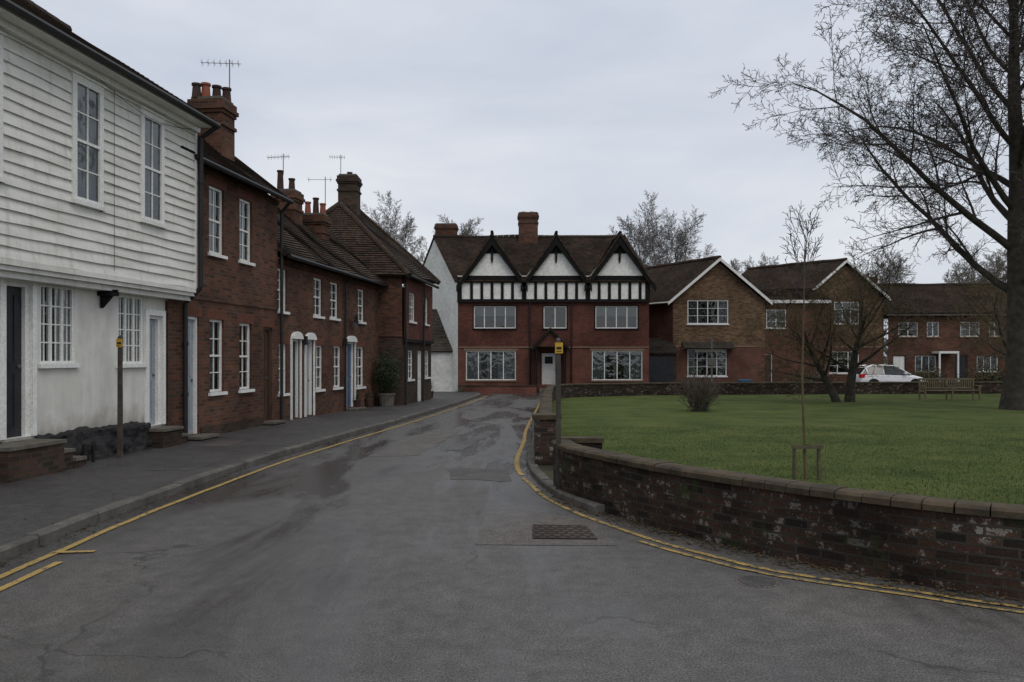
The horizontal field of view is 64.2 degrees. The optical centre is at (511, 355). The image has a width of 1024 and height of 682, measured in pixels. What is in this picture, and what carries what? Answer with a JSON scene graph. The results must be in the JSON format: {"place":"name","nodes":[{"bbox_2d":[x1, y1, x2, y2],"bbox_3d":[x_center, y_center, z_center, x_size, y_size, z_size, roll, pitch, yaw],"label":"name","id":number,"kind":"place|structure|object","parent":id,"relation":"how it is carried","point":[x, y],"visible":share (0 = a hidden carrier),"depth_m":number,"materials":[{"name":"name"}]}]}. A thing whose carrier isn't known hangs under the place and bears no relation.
{"place":"outdoors","nodes":[
{"label":"outdoors","id":0,"kind":"place"},
{"bbox_2d":[0,392,477,544],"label":"pavement","id":1,"kind":"structure","parent":0,"point":[59,497],"depth_m":12.31,"materials":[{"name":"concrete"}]},
{"bbox_2d":[0,421,153,460],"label":"plinth","id":2,"kind":"structure","parent":1,"relation":"on","point":[137,436],"depth_m":13.59,"materials":[{"name":"stone"}]},
{"bbox_2d":[82,442,94,463],"bbox_3d":[-6.662,1.540,12.845,0.040,0.320,0.272,0,0,7],"label":"boot scraper","id":3,"kind":"object","parent":1,"relation":"on","point":[92,445],"visible":0.92,"depth_m":12.93,"materials":[{"name":"black paint"}]},
{"bbox_2d":[0,226,182,442],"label":"walls","id":4,"kind":"structure","parent":1,"relation":"on","point":[85,394],"depth_m":13.39,"materials":[{"name":"white paint"}]},
{"bbox_2d":[0,278,165,439],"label":"doors","id":5,"kind":"structure","parent":4,"relation":"attached to","point":[14,358],"depth_m":11.97,"materials":[{"name":"white paint"}]},
{"bbox_2d":[0,30,166,367],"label":"windows","id":6,"kind":"structure","parent":4,"relation":"attached to","point":[96,88],"depth_m":13.08,"materials":[{"name":"white paint"}]},
{"bbox_2d":[41,85,155,360],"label":"curtains","id":7,"kind":"object","parent":6,"relation":"attached to","point":[82,147],"visible":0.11,"depth_m":13.09,"materials":[{"name":"white fabric"}]},
{"bbox_2d":[0,29,195,287],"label":"weatherboards","id":8,"kind":"object","parent":4,"relation":"attached to","point":[35,196],"visible":0.99,"depth_m":12.42,"materials":[{"name":"white paint"}]},
{"bbox_2d":[101,80,192,270],"bbox_3d":[-6.410,-2.912,14.454,0.049,3.025,3.026,0,0,7],"label":"cable","id":9,"kind":"object","parent":8,"relation":"attached to","point":[114,164],"visible":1,"depth_m":13.46,"materials":[{"name":"black paint"}]},
{"bbox_2d":[0,5,211,300],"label":"trim","id":10,"kind":"structure","parent":4,"relation":"attached to","point":[21,28],"depth_m":12.88,"materials":[{"name":"white paint"}]},
{"bbox_2d":[97,290,118,307],"bbox_3d":[-6.733,-0.950,13.646,0.300,0.300,0.210,0,0,7],"label":"bracket","id":11,"kind":"object","parent":4,"relation":"attached to","point":[106,297],"visible":0.95,"depth_m":13.61,"materials":[{"name":"black metal"}]},
{"bbox_2d":[10,0,216,121],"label":"roof","id":12,"kind":"structure","parent":4,"relation":"on","point":[32,7],"depth_m":15.34,"materials":[{"name":"brown tile"}]},
{"bbox_2d":[0,0,220,128],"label":"gutter","id":13,"kind":"object","parent":12,"relation":"attached to","point":[15,8],"visible":1,"depth_m":12.42,"materials":[{"name":"black paint"}]},
{"bbox_2d":[0,426,187,482],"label":"steps","id":14,"kind":"structure","parent":1,"relation":"on","point":[20,460],"depth_m":11.54,"materials":[{"name":"brick"}]},
{"bbox_2d":[116,335,122,457],"bbox_3d":[-6.475,0.700,13.493,0.100,2.080,0.082,0,0,0],"label":"wooden signpost","id":15,"kind":"object","parent":1,"relation":"on","point":[119,342],"visible":0.9,"depth_m":13.47,"materials":[{"name":"black paint"}]},
{"bbox_2d":[165,82,293,440],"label":"brick cottage","id":16,"kind":"structure","parent":1,"relation":"on","point":[232,341],"depth_m":18.51,"materials":[{"name":"red brick"}]},
{"bbox_2d":[182,127,217,440],"bbox_3d":[-6.165,-1.409,16.140,0.699,6.318,0.135,0,0,0],"label":"downpipe","id":17,"kind":"object","parent":16,"relation":"attached to","point":[185,342],"visible":0.94,"depth_m":16.10,"materials":[{"name":"black metal"}]},
{"bbox_2d":[200,59,239,86],"bbox_3d":[-7.067,-6.625,19.823,0.945,1.150,0.280,0,0,-6],"label":"television aerial","id":18,"kind":"object","parent":16,"relation":"attached to","point":[229,63],"visible":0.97,"depth_m":19.83,"materials":[{"name":"metal"}]},
{"bbox_2d":[188,316,270,433],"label":"doors","id":19,"kind":"structure","parent":16,"relation":"in","point":[192,321],"depth_m":16.74,"materials":[{"name":"white paint"}]},
{"bbox_2d":[208,185,255,395],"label":"windows","id":20,"kind":"structure","parent":16,"relation":"in","point":[218,254],"depth_m":17.88,"materials":[{"name":"white paint"}]},
{"bbox_2d":[244,170,388,420],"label":"brick terrace cottages","id":21,"kind":"structure","parent":1,"relation":"on","point":[315,334],"depth_m":24.88,"materials":[{"name":"red brick"}]},
{"bbox_2d":[267,154,289,174],"bbox_3d":[-7.638,-6.250,26.706,0.788,0.700,0.280,0,0,11],"label":"television aerial","id":22,"kind":"object","parent":21,"relation":"attached to","point":[286,156],"visible":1,"depth_m":26.66,"materials":[{"name":"metal"}]},
{"bbox_2d":[308,177,331,202],"bbox_3d":[-6.647,-5.650,28.274,0.840,1.100,0.280,0,0,0],"label":"television aerial","id":23,"kind":"object","parent":21,"relation":"attached to","point":[325,179],"visible":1,"depth_m":28.27,"materials":[{"name":"metal"}]},
{"bbox_2d":[277,268,366,396],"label":"windows","id":24,"kind":"structure","parent":21,"relation":"in","point":[315,315],"depth_m":24.06,"materials":[{"name":"white paint"}]},
{"bbox_2d":[293,339,352,417],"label":"doors","id":25,"kind":"structure","parent":21,"relation":"in","point":[295,341],"depth_m":23.25,"materials":[{"name":"white paint"}]},
{"bbox_2d":[277,201,440,284],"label":"roof","id":26,"kind":"structure","parent":21,"relation":"on","point":[373,246],"depth_m":30.98,"materials":[{"name":"brown tile"}]},
{"bbox_2d":[336,172,362,215],"bbox_3d":[-6.575,-6.103,33.000,0.900,2.605,0.950,0,0,0],"label":"chimney","id":27,"kind":"object","parent":26,"relation":"on","point":[350,184],"visible":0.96,"depth_m":32.60,"materials":[{"name":"brick"}]},
{"bbox_2d":[410,274,438,288],"bbox_3d":[-3.438,-2.920,32.407,0.120,0.120,5.300,0,0,6],"label":"gutter","id":28,"kind":"object","parent":26,"relation":"attached to","point":[423,281],"visible":1,"depth_m":31.97,"materials":[{"name":"black paint"}]},
{"bbox_2d":[353,389,361,406],"bbox_3d":[-5.143,1.444,27.108,0.346,0.655,0.334,0,0,-41],"label":"plant pot","id":29,"kind":"object","parent":1,"relation":"on","point":[357,402],"visible":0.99,"depth_m":27.00,"materials":[{"name":"brown ceramic"}]},
{"bbox_2d":[365,389,373,407],"bbox_3d":[-4.951,1.472,28.193,0.385,0.624,0.343,0,0,0],"label":"plant pot","id":30,"kind":"object","parent":1,"relation":"on","point":[368,402],"visible":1,"depth_m":28.11,"materials":[{"name":"brown ceramic"}]},
{"bbox_2d":[330,276,433,404],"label":"walls","id":31,"kind":"structure","parent":1,"relation":"on","point":[391,335],"depth_m":29.97,"materials":[{"name":"brick"}]},
{"bbox_2d":[402,289,410,327],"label":"curtains","id":32,"kind":"object","parent":31,"relation":"attached to","point":[402,308],"visible":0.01,"depth_m":31.87,"materials":[{"name":"fabric"}]},
{"bbox_2d":[408,293,430,381],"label":"windows","id":33,"kind":"structure","parent":31,"relation":"attached to","point":[410,351],"depth_m":31.64,"materials":[{"name":"white paint"}]},
{"bbox_2d":[418,351,420,400],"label":"doors","id":34,"kind":"structure","parent":31,"relation":"attached to","point":[419,375],"depth_m":33.13,"materials":[{"name":"white paint"}]},
{"bbox_2d":[371,349,402,406],"bbox_3d":[-4.503,0.744,28.947,1.261,2.097,1.193,0,0,0],"label":"potted bay tree","id":35,"kind":"object","parent":1,"relation":"on","point":[386,370],"visible":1,"depth_m":28.76,"materials":[{"name":"green plant"}]},
{"bbox_2d":[457,381,468,391],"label":"garden shrub","id":36,"kind":"object","parent":1,"relation":"on","point":[461,389],"visible":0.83,"depth_m":43.70,"materials":[{"name":"green plant"}]},
{"bbox_2d":[0,394,1023,681],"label":"road","id":37,"kind":"structure","parent":0,"point":[236,580],"depth_m":6.00,"materials":[{"name":"grey asphalt"}]},
{"bbox_2d":[0,391,480,561],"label":"kerb","id":38,"kind":"structure","parent":37,"relation":"on","point":[44,535],"depth_m":10.24,"materials":[{"name":"concrete"}]},
{"bbox_2d":[431,309,452,391],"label":"lean to outbuilding","id":39,"kind":"structure","parent":37,"relation":"on","point":[441,362],"depth_m":46.90,"materials":[{"name":"white paint"}]},
{"bbox_2d":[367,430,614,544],"bbox_3d":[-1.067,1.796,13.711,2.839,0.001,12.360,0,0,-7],"label":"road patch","id":40,"kind":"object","parent":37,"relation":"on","point":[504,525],"visible":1,"depth_m":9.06,"materials":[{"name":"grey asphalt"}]},
{"bbox_2d":[532,524,597,538],"bbox_3d":[0.520,1.788,8.315,0.640,0.001,0.690,0,0,0],"label":"inspection cover","id":41,"kind":"object","parent":40,"relation":"on","point":[564,531],"visible":1,"depth_m":8.26,"materials":[{"name":"grey metal"}]},
{"bbox_2d":[459,386,536,393],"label":"brickwork","id":42,"kind":"object","parent":37,"relation":"on","point":[506,389],"visible":0.27,"depth_m":44.78,"materials":[{"name":"brick"}]},
{"bbox_2d":[459,385,536,385],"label":"coping","id":43,"kind":"object","parent":42,"relation":"on","point":[498,385],"visible":0.45,"depth_m":44.75,"materials":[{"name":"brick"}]},
{"bbox_2d":[0,396,1023,612],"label":"road markings","id":44,"kind":"object","parent":37,"relation":"on","point":[62,550],"visible":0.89,"depth_m":7.36,"materials":[{"name":"yellow paint"}]},
{"bbox_2d":[0,401,1023,680],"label":"fallen leaves","id":45,"kind":"object","parent":37,"relation":"on","point":[652,529],"visible":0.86,"depth_m":7.86,"materials":[{"name":"plant"}]},
{"bbox_2d":[424,241,648,391],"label":"walls","id":46,"kind":"structure","parent":37,"relation":"on","point":[456,318],"depth_m":46.00,"materials":[{"name":"brick"}]},
{"bbox_2d":[423,230,653,282],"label":"roof","id":47,"kind":"structure","parent":46,"relation":"on","point":[587,254],"depth_m":48.03,"materials":[{"name":"brown tile"}]},
{"bbox_2d":[541,352,555,383],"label":"doors","id":48,"kind":"structure","parent":46,"relation":"attached to","point":[548,367],"depth_m":46.09,"materials":[{"name":"white paint"}]},
{"bbox_2d":[467,307,640,378],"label":"window panes","id":49,"kind":"object","parent":46,"relation":"attached to","point":[509,365],"visible":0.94,"depth_m":46.22,"materials":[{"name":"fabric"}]},
{"bbox_2d":[465,306,643,380],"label":"windows","id":50,"kind":"structure","parent":46,"relation":"attached to","point":[555,328],"depth_m":46.06,"materials":[{"name":"white paint"}]},
{"bbox_2d":[473,305,638,327],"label":"window trim","id":51,"kind":"structure","parent":50,"relation":"attached to","point":[555,305],"depth_m":45.97,"materials":[{"name":"white wood"}]},
{"bbox_2d":[456,235,655,301],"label":"timber frame","id":52,"kind":"object","parent":46,"relation":"attached to","point":[556,246],"visible":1,"depth_m":45.83,"materials":[{"name":"black wood"}]},
{"bbox_2d":[537,385,548,393],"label":"steps","id":53,"kind":"structure","parent":37,"relation":"on","point":[541,389],"depth_m":45.10,"materials":[{"name":"stone"}]},
{"bbox_2d":[555,338,562,488],"bbox_3d":[0.605,0.810,10.543,0.100,2.080,0.082,0,0,0],"label":"wooden signpost","id":54,"kind":"object","parent":37,"relation":"on","point":[558,347],"visible":0.9,"depth_m":10.52,"materials":[{"name":"black paint"}]},
{"bbox_2d":[527,427,604,512],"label":"kerb","id":55,"kind":"structure","parent":37,"relation":"on","point":[541,477],"depth_m":10.66,"materials":[{"name":"concrete"}]},
{"bbox_2d":[539,465,552,480],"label":"verge","id":56,"kind":"structure","parent":55,"relation":"on","point":[547,471],"depth_m":12.28,"materials":[{"name":"green plant"}]},
{"bbox_2d":[649,262,764,381],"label":"walls","id":57,"kind":"structure","parent":37,"relation":"on","point":[717,281],"depth_m":50.00,"materials":[{"name":"brick"}]},
{"bbox_2d":[645,255,768,348],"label":"roof","id":58,"kind":"structure","parent":57,"relation":"on","point":[671,280],"depth_m":50.92,"materials":[{"name":"brown tile"}]},
{"bbox_2d":[649,301,766,304],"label":"gutter","id":59,"kind":"object","parent":58,"relation":"attached to","point":[661,303],"visible":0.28,"depth_m":50.38,"materials":[{"name":"white paint"}]},
{"bbox_2d":[668,257,772,304],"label":"bargeboard","id":60,"kind":"object","parent":58,"relation":"attached to","point":[729,267],"visible":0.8,"depth_m":49.67,"materials":[{"name":"white paint"}]},
{"bbox_2d":[688,301,726,374],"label":"curtains","id":61,"kind":"object","parent":57,"relation":"attached to","point":[702,318],"visible":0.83,"depth_m":50.51,"materials":[{"name":"fabric"}]},
{"bbox_2d":[687,300,729,376],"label":"windows","id":62,"kind":"structure","parent":57,"relation":"attached to","point":[707,323],"depth_m":50.03,"materials":[{"name":"white paint"}]},
{"bbox_2d":[695,338,721,381],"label":"signpost","id":63,"kind":"object","parent":37,"relation":"on","point":[711,361],"visible":0.9,"depth_m":42.45,"materials":[{"name":"wood"}]},
{"bbox_2d":[735,576,778,587],"bbox_3d":[1.950,1.806,6.500,0.340,0.028,0.340,0,0,0],"label":"manhole cover","id":64,"kind":"object","parent":37,"relation":"on","point":[759,581],"visible":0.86,"depth_m":6.48,"materials":[{"name":"metal"}]},
{"bbox_2d":[534,383,1002,465],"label":"brickwork","id":65,"kind":"object","parent":37,"relation":"on","point":[544,433],"visible":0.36,"depth_m":41.49,"materials":[{"name":"brick"}]},
{"bbox_2d":[532,381,1002,442],"bbox_3d":[11.376,1.190,34.185,45.872,0.520,17.940,0,0,-44],"label":"coping","id":66,"kind":"object","parent":65,"relation":"on","point":[545,412],"visible":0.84,"depth_m":22.88,"materials":[{"name":"stone"}]},
{"bbox_2d":[553,447,1023,600],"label":"brickwork","id":67,"kind":"object","parent":37,"relation":"on","point":[972,554],"visible":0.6,"depth_m":6.95,"materials":[{"name":"brick"}]},
{"bbox_2d":[551,439,1023,519],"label":"coping","id":68,"kind":"object","parent":67,"relation":"on","point":[956,506],"visible":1,"depth_m":7.06,"materials":[{"name":"stone"}]},
{"bbox_2d":[553,394,1023,504],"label":"village green","id":69,"kind":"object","parent":37,"relation":"on","point":[940,411],"visible":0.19,"depth_m":18.99,"materials":[{"name":"green plant"}]},
{"bbox_2d":[670,368,724,411],"bbox_3d":[6.140,1.150,26.717,1.723,1.477,1.868,0,0,0],"label":"bare shrub","id":70,"kind":"object","parent":69,"relation":"on","point":[691,391],"visible":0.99,"depth_m":26.56,"materials":[{"name":"brown plant"}]},
{"bbox_2d":[561,425,1023,504],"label":"grass","id":71,"kind":"structure","parent":69,"relation":"on","point":[888,462],"depth_m":14.18,"materials":[{"name":"green plant"}]},
{"bbox_2d":[777,203,827,479],"bbox_3d":[3.975,-0.209,11.287,0.748,3.901,0.728,0,0,-17],"label":"young sapling","id":72,"kind":"object","parent":69,"relation":"on","point":[802,385],"visible":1,"depth_m":11.35,"materials":[{"name":"brown plant"}]},
{"bbox_2d":[741,267,865,401],"bbox_3d":[11.980,-0.611,33.553,4.788,5.918,6.737,0,0,25],"label":"crab apple tree","id":73,"kind":"object","parent":69,"relation":"on","point":[831,390],"visible":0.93,"depth_m":33.03,"materials":[{"name":"brown plant"}]},
{"bbox_2d":[791,444,822,479],"bbox_3d":[4.120,1.520,11.425,0.440,0.560,0.100,0,0,0],"label":"tree stake","id":74,"kind":"object","parent":69,"relation":"on","point":[818,447],"visible":0.83,"depth_m":11.40,"materials":[{"name":"brown wood"}]},
{"bbox_2d":[778,242,944,401],"bbox_3d":[14.022,-1.397,33.041,6.241,6.738,5.928,0,0,0],"label":"crab apple tree","id":75,"kind":"object","parent":69,"relation":"on","point":[851,370],"visible":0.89,"depth_m":32.81,"materials":[{"name":"brown plant"}]},
{"bbox_2d":[708,0,1023,409],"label":"bare lime tree","id":76,"kind":"object","parent":69,"relation":"on","point":[1012,392],"visible":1,"depth_m":27.90,"materials":[{"name":"brown plant"}]},
{"bbox_2d":[918,378,980,399],"bbox_3d":[18.900,1.476,35.260,2.420,1.000,0.580,0,0,0],"label":"park bench","id":77,"kind":"object","parent":69,"relation":"on","point":[952,387],"visible":0.92,"depth_m":35.50,"materials":[{"name":"brown wood"}]},
{"bbox_2d":[936,247,1006,366],"bbox_3d":[23.311,-1.780,39.398,7.884,7.566,5.591,0,0,-41],"label":"crab apple tree","id":78,"kind":"object","parent":69,"relation":"on","point":[1000,332],"visible":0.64,"depth_m":39.42,"materials":[{"name":"brown plant"}]},
{"bbox_2d":[741,264,883,381],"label":"walls","id":79,"kind":"structure","parent":37,"relation":"on","point":[880,330],"depth_m":56.00,"materials":[{"name":"brick"}]},
{"bbox_2d":[742,258,888,299],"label":"roof","id":80,"kind":"structure","parent":79,"relation":"on","point":[751,274],"depth_m":58.08,"materials":[{"name":"brown tile"}]},
{"bbox_2d":[813,260,890,299],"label":"bargeboard","id":81,"kind":"object","parent":80,"relation":"attached to","point":[841,265],"visible":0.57,"depth_m":55.67,"materials":[{"name":"white paint"}]},
{"bbox_2d":[829,303,857,371],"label":"curtains","id":82,"kind":"object","parent":79,"relation":"attached to","point":[834,369],"visible":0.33,"depth_m":56.51,"materials":[{"name":"white fabric"}]},
{"bbox_2d":[829,302,858,373],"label":"windows","id":83,"kind":"structure","parent":79,"relation":"attached to","point":[847,365],"depth_m":56.03,"materials":[{"name":"white paint"}]},
{"bbox_2d":[31,0,1023,356],"label":"sky","id":84,"kind":"structure","parent":0,"point":[566,112],"materials":[{"name":"grey"}]},
{"bbox_3d":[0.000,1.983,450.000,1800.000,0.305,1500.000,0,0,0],"label":"ground","id":85,"kind":"structure","parent":0,"visible":0},
{"bbox_2d":[360,190,427,286],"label":"bare tree","id":86,"kind":"object","parent":85,"relation":"on","point":[386,221],"visible":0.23,"depth_m":72.04,"materials":[{"name":"grey plant"}]},
{"bbox_2d":[434,214,483,234],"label":"bare tree","id":87,"kind":"object","parent":85,"relation":"on","point":[465,230],"visible":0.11,"depth_m":76.40,"materials":[{"name":"grey plant"}]},
{"bbox_2d":[607,190,676,266],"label":"bare tree","id":88,"kind":"object","parent":85,"relation":"on","point":[639,240],"visible":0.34,"depth_m":74.00,"materials":[{"name":"grey plant"}]},
{"bbox_2d":[639,205,715,265],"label":"bare tree","id":89,"kind":"object","parent":85,"relation":"on","point":[680,238],"visible":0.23,"depth_m":75.39,"materials":[{"name":"grey plant"}]},
{"bbox_2d":[730,258,749,273],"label":"bare tree","id":90,"kind":"object","parent":85,"relation":"on","point":[734,266],"visible":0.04,"depth_m":76.66,"materials":[{"name":"grey plant"}]},
{"bbox_2d":[741,251,778,267],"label":"bare tree","id":91,"kind":"object","parent":85,"relation":"on","point":[762,264],"visible":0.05,"depth_m":80.12,"materials":[{"name":"grey plant"}]},
{"bbox_2d":[758,288,831,381],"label":"garage block","id":92,"kind":"structure","parent":85,"relation":"on","point":[798,298],"depth_m":53.00,"materials":[{"name":"brick"}]},
{"bbox_2d":[765,354,771,381],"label":"doors","id":93,"kind":"structure","parent":92,"relation":"in","point":[768,365],"depth_m":53.08,"materials":[{"name":"white paint"}]},
{"bbox_2d":[765,310,785,328],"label":"windows","id":94,"kind":"structure","parent":92,"relation":"in","point":[766,310],"depth_m":53.02,"materials":[{"name":"white paint"}]},
{"bbox_2d":[865,250,914,364],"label":"bare tree","id":95,"kind":"object","parent":85,"relation":"on","point":[893,273],"visible":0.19,"depth_m":80.10,"materials":[{"name":"plant"}]},
{"bbox_2d":[877,283,1006,381],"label":"brick terrace houses","id":96,"kind":"structure","parent":85,"relation":"on","point":[945,355],"depth_m":55.61,"materials":[{"name":"brown brick"}]},
{"bbox_2d":[893,355,967,380],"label":"doors","id":97,"kind":"structure","parent":96,"relation":"in","point":[900,361],"depth_m":55.58,"materials":[{"name":"white paint"}]},
{"bbox_2d":[898,322,998,372],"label":"windows","id":98,"kind":"structure","parent":96,"relation":"in","point":[932,336],"depth_m":55.62,"materials":[{"name":"white paint"}]},
{"bbox_2d":[942,244,1001,282],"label":"bare tree","id":99,"kind":"object","parent":85,"relation":"on","point":[962,271],"visible":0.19,"depth_m":77.79,"materials":[{"name":"grey plant"}]},
{"bbox_2d":[970,249,1006,282],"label":"bare tree","id":100,"kind":"object","parent":85,"relation":"on","point":[998,265],"visible":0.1,"depth_m":81.67,"materials":[{"name":"grey plant"}]},
{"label":"pavement","id":101,"kind":"structure","parent":0,"visible":0},
{"bbox_2d":[531,327,569,384],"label":"porch","id":102,"kind":"object","parent":101,"relation":"on","point":[549,337],"visible":0.93,"depth_m":44.95,"materials":[{"name":"brown tile"}]},
{"bbox_2d":[649,338,678,381],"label":"garage","id":103,"kind":"structure","parent":101,"relation":"on","point":[663,360],"depth_m":48.56,"materials":[{"name":"brick"}]},
{"bbox_2d":[649,357,672,381],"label":"garage door","id":104,"kind":"structure","parent":103,"relation":"in","point":[660,368],"depth_m":48.56,"materials":[{"name":"paint"}]},
{"bbox_2d":[856,364,927,381],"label":"parked car","id":105,"kind":"object","parent":101,"relation":"on","point":[893,375],"visible":0.41,"depth_m":47.17,"materials":[{"name":"white paint"}]},
{"bbox_2d":[909,366,950,381],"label":"garden shrub","id":106,"kind":"object","parent":101,"relation":"on","point":[926,374],"visible":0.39,"depth_m":49.72,"materials":[{"name":"green plant"}]},
{"bbox_2d":[953,361,1004,381],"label":"garden shrub","id":107,"kind":"object","parent":101,"relation":"on","point":[992,378],"visible":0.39,"depth_m":45.40,"materials":[{"name":"green plant"}]},
{"bbox_2d":[956,273,1006,378],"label":"crab apple tree","id":108,"kind":"object","parent":101,"relation":"on","point":[994,317],"visible":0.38,"depth_m":46.80,"materials":[{"name":"brown plant"}]}
]}

